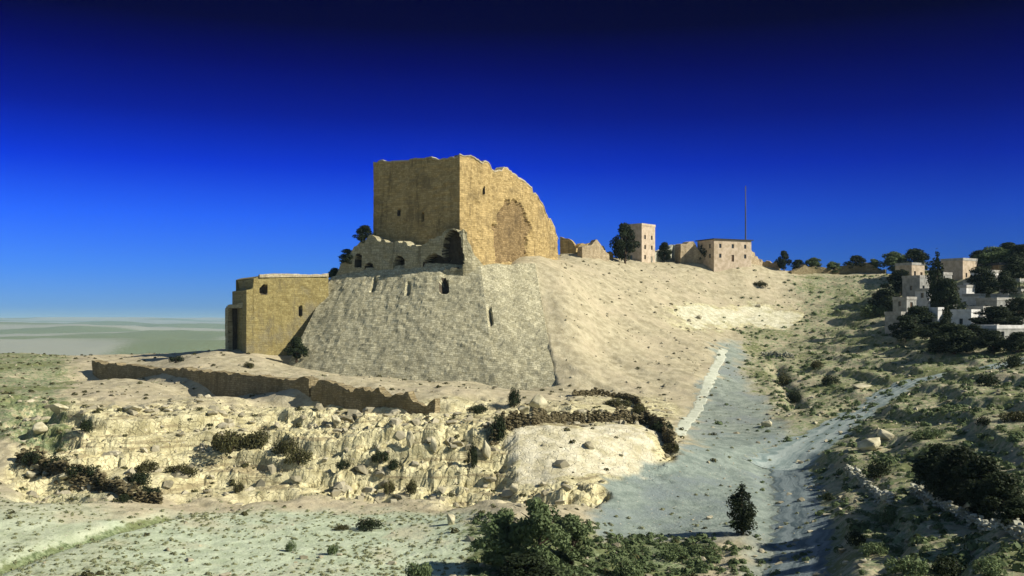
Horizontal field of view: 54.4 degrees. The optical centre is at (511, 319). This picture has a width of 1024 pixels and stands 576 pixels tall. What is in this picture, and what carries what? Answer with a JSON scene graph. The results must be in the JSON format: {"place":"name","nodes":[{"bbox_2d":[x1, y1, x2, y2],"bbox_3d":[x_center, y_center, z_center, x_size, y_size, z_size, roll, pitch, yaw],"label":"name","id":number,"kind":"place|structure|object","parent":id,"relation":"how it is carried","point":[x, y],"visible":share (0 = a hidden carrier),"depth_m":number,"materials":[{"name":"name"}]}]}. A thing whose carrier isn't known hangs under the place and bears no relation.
{"place":"outdoors","nodes":[
{"label":"outdoors","id":0,"kind":"place"},
{"bbox_2d":[0,253,1023,575],"bbox_3d":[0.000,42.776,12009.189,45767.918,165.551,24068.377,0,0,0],"label":"ground","id":1,"kind":"structure","parent":0,"point":[642,485],"depth_m":138.64,"materials":[{"name":"soil"}]},
{"bbox_2d":[20,450,41,465],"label":"shrub","id":2,"kind":"object","parent":1,"relation":"on","point":[29,457],"visible":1,"depth_m":127.17,"materials":[{"name":"green plant"}]},
{"bbox_2d":[63,464,97,477],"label":"shrub","id":3,"kind":"object","parent":1,"relation":"on","point":[92,470],"visible":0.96,"depth_m":123.07,"materials":[{"name":"green plant"}]},
{"bbox_2d":[14,446,163,503],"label":"shrubs","id":4,"kind":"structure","parent":1,"relation":"on","point":[117,486],"depth_m":122.70,"materials":[{"name":"plant"}]},
{"bbox_2d":[126,471,151,486],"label":"shrub","id":5,"kind":"object","parent":1,"relation":"on","point":[141,478],"visible":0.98,"depth_m":123.24,"materials":[{"name":"green plant"}]},
{"bbox_2d":[134,459,159,472],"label":"shrub","id":6,"kind":"object","parent":1,"relation":"on","point":[152,464],"visible":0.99,"depth_m":127.79,"materials":[{"name":"green plant"}]},
{"bbox_2d":[163,462,199,476],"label":"shrub","id":7,"kind":"object","parent":1,"relation":"on","point":[179,467],"visible":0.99,"depth_m":128.11,"materials":[{"name":"green plant"}]},
{"bbox_2d":[92,360,318,397],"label":"retaining wall","id":8,"kind":"structure","parent":1,"relation":"on","point":[224,383],"depth_m":197.72,"materials":[{"name":"stone"}]},
{"bbox_2d":[211,429,249,456],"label":"shrub","id":9,"kind":"object","parent":1,"relation":"on","point":[231,442],"visible":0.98,"depth_m":135.05,"materials":[{"name":"green plant"}]},
{"bbox_2d":[225,302,242,350],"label":"gate block","id":10,"kind":"structure","parent":1,"relation":"on","point":[230,327],"depth_m":240.28,"materials":[{"name":"stone"}]},
{"bbox_2d":[242,428,270,449],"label":"shrub","id":11,"kind":"object","parent":1,"relation":"on","point":[256,438],"visible":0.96,"depth_m":136.90,"materials":[{"name":"green plant"}]},
{"bbox_2d":[0,486,531,575],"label":"dry grass","id":12,"kind":"structure","parent":1,"relation":"on","point":[150,562],"depth_m":98.60,"materials":[{"name":"plant"}]},
{"bbox_2d":[232,273,328,355],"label":"square tower","id":13,"kind":"structure","parent":1,"relation":"on","point":[275,313],"depth_m":237.58,"materials":[{"name":"stone"}]},
{"bbox_2d":[272,435,299,455],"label":"shrub","id":14,"kind":"object","parent":1,"relation":"on","point":[284,445],"visible":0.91,"depth_m":134.59,"materials":[{"name":"green plant"}]},
{"bbox_2d":[283,337,308,361],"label":"tree","id":15,"kind":"object","parent":1,"relation":"on","point":[297,349],"visible":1,"depth_m":229.04,"materials":[{"name":"green plant"}]},
{"bbox_2d":[282,446,313,464],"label":"shrub","id":16,"kind":"object","parent":1,"relation":"on","point":[298,456],"visible":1,"depth_m":131.38,"materials":[{"name":"green plant"}]},
{"bbox_2d":[0,260,717,575],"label":"scrub","id":17,"kind":"object","parent":1,"relation":"on","point":[244,513],"visible":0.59,"depth_m":141.03,"materials":[{"name":"green plant"}]},
{"bbox_2d":[355,517,383,531],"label":"shrub","id":18,"kind":"object","parent":1,"relation":"on","point":[370,524],"visible":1,"depth_m":107.16,"materials":[{"name":"green plant"}]},
{"bbox_2d":[311,380,439,414],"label":"retaining wall","id":19,"kind":"structure","parent":1,"relation":"on","point":[324,393],"depth_m":170.87,"materials":[{"name":"stone"}]},
{"bbox_2d":[371,450,389,463],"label":"shrub","id":20,"kind":"object","parent":1,"relation":"on","point":[378,456],"visible":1,"depth_m":131.55,"materials":[{"name":"green plant"}]},
{"bbox_2d":[405,560,432,575],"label":"shrub","id":21,"kind":"object","parent":1,"relation":"on","point":[424,568],"visible":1,"depth_m":87.04,"materials":[{"name":"green plant"}]},
{"bbox_2d":[288,263,555,389],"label":"glacis","id":22,"kind":"object","parent":1,"relation":"on","point":[482,324],"visible":0.84,"depth_m":227.41,"materials":[{"name":"stone"}]},
{"bbox_2d":[335,228,481,275],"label":"broken wall","id":23,"kind":"structure","parent":22,"relation":"on","point":[451,246],"depth_m":240.22,"materials":[{"name":"stone"}]},
{"bbox_2d":[353,225,375,242],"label":"tree","id":24,"kind":"object","parent":23,"relation":"on","point":[363,232],"visible":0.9,"depth_m":246.09,"materials":[{"name":"green plant"}]},
{"bbox_2d":[373,154,557,264],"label":"castle keep","id":25,"kind":"structure","parent":1,"relation":"on","point":[499,215],"depth_m":247.86,"materials":[{"name":"stone"}]},
{"bbox_2d":[466,442,477,468],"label":"shrub","id":26,"kind":"object","parent":1,"relation":"on","point":[472,453],"visible":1,"depth_m":129.91,"materials":[{"name":"green plant"}]},
{"bbox_2d":[487,413,506,442],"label":"shrub","id":27,"kind":"object","parent":1,"relation":"on","point":[500,435],"visible":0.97,"depth_m":135.39,"materials":[{"name":"green plant"}]},
{"bbox_2d":[470,507,528,567],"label":"tree","id":28,"kind":"object","parent":1,"relation":"on","point":[496,540],"visible":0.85,"depth_m":89.33,"materials":[{"name":"green plant"}]},
{"bbox_2d":[0,255,1023,575],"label":"rubble","id":29,"kind":"object","parent":1,"relation":"on","point":[338,487],"visible":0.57,"depth_m":136.01,"materials":[{"name":"stone"}]},
{"bbox_2d":[507,387,520,408],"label":"shrub","id":30,"kind":"object","parent":1,"relation":"on","point":[513,396],"visible":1,"depth_m":169.92,"materials":[{"name":"green plant"}]},
{"bbox_2d":[495,552,560,575],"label":"tree","id":31,"kind":"object","parent":1,"relation":"on","point":[521,564],"visible":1,"depth_m":82.06,"materials":[{"name":"green plant"}]},
{"bbox_2d":[504,497,571,574],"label":"tree","id":32,"kind":"object","parent":1,"relation":"on","point":[539,527],"visible":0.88,"depth_m":88.06,"materials":[{"name":"green plant"}]},
{"bbox_2d":[529,394,547,408],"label":"boulder","id":33,"kind":"object","parent":1,"relation":"on","point":[537,401],"visible":0.86,"depth_m":168.90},
{"bbox_2d":[552,513,594,564],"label":"tree","id":34,"kind":"object","parent":1,"relation":"on","point":[573,527],"visible":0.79,"depth_m":94.09,"materials":[{"name":"green plant"}]},
{"bbox_2d":[489,405,675,457],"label":"shrubs","id":35,"kind":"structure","parent":1,"relation":"on","point":[516,419],"depth_m":151.66,"materials":[{"name":"plant"}]},
{"bbox_2d":[560,237,612,258],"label":"ruined wall","id":36,"kind":"structure","parent":1,"relation":"on","point":[567,246],"depth_m":290.14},
{"bbox_2d":[577,239,608,260],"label":"ruined wall","id":37,"kind":"structure","parent":1,"relation":"on","point":[593,249],"depth_m":287.86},
{"bbox_2d":[466,511,743,575],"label":"scrub","id":38,"kind":"object","parent":1,"relation":"on","point":[592,568],"visible":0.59,"depth_m":97.85,"materials":[{"name":"green plant"}]},
{"bbox_2d":[572,387,647,416],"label":"shrubs","id":39,"kind":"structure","parent":1,"relation":"on","point":[634,399],"depth_m":189.58,"materials":[{"name":"plant"}]},
{"bbox_2d":[602,396,631,406],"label":"shrub","id":40,"kind":"object","parent":1,"relation":"on","point":[625,403],"visible":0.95,"depth_m":180.50,"materials":[{"name":"green plant"}]},
{"bbox_2d":[609,222,640,263],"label":"tree","id":41,"kind":"object","parent":1,"relation":"on","point":[623,248],"visible":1,"depth_m":295.73,"materials":[{"name":"green plant"}]},
{"bbox_2d":[610,553,643,575],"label":"shrub","id":42,"kind":"object","parent":1,"relation":"on","point":[626,568],"visible":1,"depth_m":89.77,"materials":[{"name":"green plant"}]},
{"bbox_2d":[621,223,655,262],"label":"tower house","id":43,"kind":"structure","parent":1,"relation":"on","point":[645,238],"depth_m":309.40,"materials":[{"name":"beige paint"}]},
{"bbox_2d":[658,242,671,261],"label":"tree","id":44,"kind":"object","parent":1,"relation":"on","point":[665,252],"visible":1,"depth_m":314.82,"materials":[{"name":"green plant"}]},
{"bbox_2d":[656,543,688,560],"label":"shrub","id":45,"kind":"object","parent":1,"relation":"on","point":[676,552],"visible":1,"depth_m":98.33,"materials":[{"name":"green plant"}]},
{"bbox_2d":[675,241,702,263],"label":"ruined wall","id":46,"kind":"structure","parent":1,"relation":"on","point":[687,252],"depth_m":316.02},
{"bbox_2d":[686,542,724,557],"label":"shrub","id":47,"kind":"object","parent":1,"relation":"on","point":[700,548],"visible":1,"depth_m":99.53,"materials":[{"name":"green plant"}]},
{"bbox_2d":[593,344,848,573],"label":"dry grass","id":48,"kind":"structure","parent":1,"relation":"on","point":[697,525],"depth_m":113.88,"materials":[{"name":"plant"}]},
{"bbox_2d":[696,238,753,271],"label":"house","id":49,"kind":"structure","parent":1,"relation":"on","point":[723,254],"depth_m":313.65,"materials":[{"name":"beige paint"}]},
{"bbox_2d":[725,481,757,535],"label":"conifer tree","id":50,"kind":"object","parent":1,"relation":"on","point":[743,511],"visible":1,"depth_m":105.35,"materials":[{"name":"green plant"}]},
{"bbox_2d":[751,250,779,269],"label":"ruined wall","id":51,"kind":"structure","parent":1,"relation":"on","point":[755,260],"depth_m":329.13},
{"bbox_2d":[775,250,791,270],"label":"tree","id":52,"kind":"object","parent":1,"relation":"on","point":[782,261],"visible":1,"depth_m":325.30,"materials":[{"name":"green plant"}]},
{"bbox_2d":[788,262,886,274],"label":"ruined wall","id":53,"kind":"structure","parent":1,"relation":"on","point":[842,270],"depth_m":328.68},
{"bbox_2d":[842,255,865,268],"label":"tree","id":54,"kind":"object","parent":1,"relation":"on","point":[856,260],"visible":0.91,"depth_m":330.42,"materials":[{"name":"green plant"}]},
{"bbox_2d":[844,528,865,546],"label":"shrub","id":55,"kind":"object","parent":1,"relation":"on","point":[855,538],"visible":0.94,"depth_m":88.96,"materials":[{"name":"green plant"}]},
{"bbox_2d":[714,267,1023,575],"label":"scrub","id":56,"kind":"object","parent":1,"relation":"on","point":[972,545],"visible":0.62,"depth_m":129.73,"materials":[{"name":"green plant"}]},
{"bbox_2d":[857,437,880,450],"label":"boulder","id":57,"kind":"object","parent":1,"relation":"on","point":[870,444],"visible":0.9,"depth_m":133.54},
{"bbox_2d":[844,464,900,505],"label":"dry stone wall","id":58,"kind":"structure","parent":1,"relation":"on","point":[866,482],"depth_m":113.94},
{"bbox_2d":[857,541,889,556],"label":"shrub","id":59,"kind":"object","parent":1,"relation":"on","point":[874,548],"visible":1,"depth_m":84.18,"materials":[{"name":"green plant"}]},
{"bbox_2d":[858,303,892,317],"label":"shrub","id":60,"kind":"object","parent":1,"relation":"on","point":[881,310],"visible":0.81,"depth_m":273.73,"materials":[{"name":"green plant"}]},
{"bbox_2d":[861,459,891,478],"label":"shrub","id":61,"kind":"object","parent":1,"relation":"on","point":[880,469],"visible":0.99,"depth_m":116.66,"materials":[{"name":"green plant"}]},
{"bbox_2d":[866,289,900,315],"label":"tree","id":62,"kind":"object","parent":1,"relation":"on","point":[884,297],"visible":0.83,"depth_m":273.93,"materials":[{"name":"green plant"}]},
{"bbox_2d":[879,507,896,525],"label":"shrub","id":63,"kind":"object","parent":1,"relation":"on","point":[887,517],"visible":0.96,"depth_m":95.35,"materials":[{"name":"green plant"}]},
{"bbox_2d":[881,251,904,271],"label":"tree","id":64,"kind":"object","parent":1,"relation":"on","point":[891,258],"visible":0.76,"depth_m":325.30,"materials":[{"name":"green plant"}]},
{"bbox_2d":[880,269,909,296],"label":"tree","id":65,"kind":"object","parent":1,"relation":"on","point":[895,279],"visible":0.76,"depth_m":287.86,"materials":[{"name":"green plant"}]},
{"bbox_2d":[884,312,905,333],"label":"house","id":66,"kind":"structure","parent":1,"relation":"on","point":[890,317],"depth_m":249.75,"materials":[{"name":"concrete"}]},
{"bbox_2d":[892,297,916,311],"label":"house","id":67,"kind":"structure","parent":1,"relation":"on","point":[901,304],"depth_m":260.48,"materials":[{"name":"concrete"}]},
{"bbox_2d":[884,555,929,574],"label":"shrub","id":68,"kind":"object","parent":1,"relation":"on","point":[917,566],"visible":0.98,"depth_m":68.25,"materials":[{"name":"green plant"}]},
{"bbox_2d":[888,315,926,342],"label":"tree","id":69,"kind":"object","parent":1,"relation":"on","point":[906,324],"visible":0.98,"depth_m":235.46,"materials":[{"name":"green plant"}]},
{"bbox_2d":[895,262,924,275],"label":"house","id":70,"kind":"structure","parent":1,"relation":"on","point":[913,268],"depth_m":303.56,"materials":[{"name":"beige paint"}]},
{"bbox_2d":[902,275,928,296],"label":"house","id":71,"kind":"structure","parent":1,"relation":"on","point":[911,283],"depth_m":280.13,"materials":[{"name":"concrete"}]},
{"bbox_2d":[896,248,934,269],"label":"tree","id":72,"kind":"object","parent":1,"relation":"on","point":[916,255],"visible":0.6,"depth_m":308.25,"materials":[{"name":"green plant"}]},
{"bbox_2d":[905,305,937,335],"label":"tree","id":73,"kind":"object","parent":1,"relation":"on","point":[922,315],"visible":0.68,"depth_m":241.27,"materials":[{"name":"green plant"}]},
{"bbox_2d":[914,288,929,306],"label":"house","id":74,"kind":"structure","parent":1,"relation":"on","point":[920,295],"depth_m":271.31,"materials":[{"name":"white paint"}]},
{"bbox_2d":[911,428,944,439],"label":"shrub","id":75,"kind":"object","parent":1,"relation":"on","point":[920,434],"visible":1,"depth_m":128.83,"materials":[{"name":"green plant"}]},
{"bbox_2d":[919,321,938,339],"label":"tree","id":76,"kind":"object","parent":1,"relation":"on","point":[931,330],"visible":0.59,"depth_m":225.60,"materials":[{"name":"green plant"}]},
{"bbox_2d":[908,443,954,491],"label":"tree","id":77,"kind":"object","parent":1,"relation":"on","point":[924,464],"visible":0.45,"depth_m":97.56,"materials":[{"name":"green plant"}]},
{"bbox_2d":[925,248,944,306],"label":"conifer tree","id":78,"kind":"object","parent":1,"relation":"on","point":[935,273],"visible":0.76,"depth_m":249.85,"materials":[{"name":"green plant"}]},
{"bbox_2d":[927,307,944,324],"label":"house","id":79,"kind":"structure","parent":1,"relation":"on","point":[937,311],"depth_m":241.25,"materials":[{"name":"white paint"}]},
{"bbox_2d":[937,303,955,331],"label":"conifer tree","id":80,"kind":"object","parent":1,"relation":"on","point":[946,319],"visible":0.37,"depth_m":220.44,"materials":[{"name":"green plant"}]},
{"bbox_2d":[928,554,968,575],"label":"shrub","id":81,"kind":"object","parent":1,"relation":"on","point":[947,566],"visible":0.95,"depth_m":67.81,"materials":[{"name":"green plant"}]},
{"bbox_2d":[934,278,967,315],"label":"tree","id":82,"kind":"object","parent":1,"relation":"on","point":[949,293],"visible":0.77,"depth_m":246.73,"materials":[{"name":"green plant"}]},
{"bbox_2d":[923,445,980,505],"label":"tree","id":83,"kind":"object","parent":1,"relation":"on","point":[958,456],"visible":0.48,"depth_m":92.15,"materials":[{"name":"green plant"}]},
{"bbox_2d":[927,323,983,353],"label":"tree","id":84,"kind":"object","parent":1,"relation":"on","point":[952,338],"visible":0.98,"depth_m":207.46,"materials":[{"name":"green plant"}]},
{"bbox_2d":[940,258,977,279],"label":"house","id":85,"kind":"structure","parent":1,"relation":"on","point":[959,268],"depth_m":294.81,"materials":[{"name":"beige paint"}]},
{"bbox_2d":[950,309,980,326],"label":"house","id":86,"kind":"structure","parent":1,"relation":"on","point":[961,316],"depth_m":238.44,"materials":[{"name":"white paint"}]},
{"bbox_2d":[909,483,1023,542],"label":"dry stone wall","id":87,"kind":"structure","parent":1,"relation":"on","point":[1015,529],"depth_m":85.41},
{"bbox_2d":[957,285,975,301],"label":"house","id":88,"kind":"structure","parent":1,"relation":"on","point":[967,289],"depth_m":265.87,"materials":[{"name":"white paint"}]},
{"bbox_2d":[962,293,985,306],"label":"house","id":89,"kind":"structure","parent":1,"relation":"on","point":[969,299],"depth_m":262.91,"materials":[{"name":"white paint"}]},
{"bbox_2d":[963,324,988,342],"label":"tree","id":90,"kind":"object","parent":1,"relation":"on","point":[976,329],"visible":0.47,"depth_m":212.47,"materials":[{"name":"green plant"}]},
{"bbox_2d":[944,455,1018,507],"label":"tree","id":91,"kind":"object","parent":1,"relation":"on","point":[985,467],"visible":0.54,"depth_m":86.12,"materials":[{"name":"green plant"}]},
{"bbox_2d":[966,266,997,294],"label":"tree","id":92,"kind":"object","parent":1,"relation":"on","point":[983,278],"visible":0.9,"depth_m":268.29,"materials":[{"name":"green plant"}]},
{"bbox_2d":[976,372,1000,385],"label":"shrub","id":93,"kind":"object","parent":1,"relation":"on","point":[988,379],"visible":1,"depth_m":164.60,"materials":[{"name":"green plant"}]},
{"bbox_2d":[970,556,1008,575],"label":"shrub","id":94,"kind":"object","parent":1,"relation":"on","point":[986,567],"visible":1,"depth_m":59.37,"materials":[{"name":"green plant"}]},
{"bbox_2d":[970,330,1010,353],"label":"tree","id":95,"kind":"object","parent":1,"relation":"on","point":[992,338],"visible":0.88,"depth_m":202.61,"materials":[{"name":"green plant"}]},
{"bbox_2d":[972,246,1008,268],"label":"tree","id":96,"kind":"object","parent":1,"relation":"on","point":[988,254],"visible":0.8,"depth_m":297.72,"materials":[{"name":"green plant"}]},
{"bbox_2d":[975,297,1011,306],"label":"house","id":97,"kind":"structure","parent":1,"relation":"on","point":[997,301],"depth_m":247.39,"materials":[{"name":"concrete"}]},
{"bbox_2d":[969,306,1023,324],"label":"tree","id":98,"kind":"object","parent":1,"relation":"on","point":[996,314],"visible":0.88,"depth_m":221.90,"materials":[{"name":"green plant"}]},
{"bbox_2d":[972,471,1023,518],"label":"tree","id":99,"kind":"object","parent":1,"relation":"on","point":[993,494],"visible":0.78,"depth_m":82.50,"materials":[{"name":"green plant"}]},
{"bbox_2d":[978,325,1023,340],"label":"house","id":100,"kind":"structure","parent":1,"relation":"on","point":[1005,330],"depth_m":213.08,"materials":[{"name":"white paint"}]},
{"bbox_2d":[988,270,1020,293],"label":"tree","id":101,"kind":"object","parent":1,"relation":"on","point":[1004,282],"visible":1,"depth_m":259.71,"materials":[{"name":"green plant"}]},
{"bbox_2d":[989,497,1023,526],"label":"tree","id":102,"kind":"object","parent":1,"relation":"on","point":[1015,508],"visible":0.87,"depth_m":72.20,"materials":[{"name":"green plant"}]},
{"bbox_2d":[996,331,1023,352],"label":"tree","id":103,"kind":"object","parent":1,"relation":"on","point":[1015,340],"visible":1,"depth_m":198.33,"materials":[{"name":"green plant"}]},
{"bbox_2d":[997,354,1023,367],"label":"shrub","id":104,"kind":"object","parent":1,"relation":"on","point":[1014,361],"visible":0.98,"depth_m":183.41,"materials":[{"name":"green plant"}]},
{"bbox_2d":[999,411,1023,421],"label":"shrub","id":105,"kind":"object","parent":1,"relation":"on","point":[1014,417],"visible":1,"depth_m":124.56,"materials":[{"name":"green plant"}]},
{"bbox_2d":[1000,256,1023,278],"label":"tree","id":106,"kind":"object","parent":1,"relation":"on","point":[1015,267],"visible":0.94,"depth_m":279.51,"materials":[{"name":"green plant"}]},
{"bbox_2d":[1001,244,1023,262],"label":"tree","id":107,"kind":"object","parent":1,"relation":"on","point":[1018,250],"visible":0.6,"depth_m":292.60,"materials":[{"name":"green plant"}]},
{"bbox_2d":[1004,297,1023,317],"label":"tree","id":108,"kind":"object","parent":1,"relation":"on","point":[1016,304],"visible":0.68,"depth_m":232.38,"materials":[{"name":"green plant"}]},
{"bbox_2d":[0,0,1023,317],"label":"sky","id":109,"kind":"structure","parent":0,"point":[157,156],"materials":[{"name":"blue"}]},
{"bbox_2d":[675,348,727,435],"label":"path","id":110,"kind":"structure","parent":0,"point":[698,408],"depth_m":201.65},
{"bbox_2d":[760,466,834,575],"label":"road","id":111,"kind":"structure","parent":0,"point":[789,482],"depth_m":107.49,"materials":[{"name":"gravel"}]},
{"bbox_2d":[742,357,1023,469],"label":"road","id":112,"kind":"structure","parent":0,"point":[786,455],"depth_m":155.46,"materials":[{"name":"gravel"}]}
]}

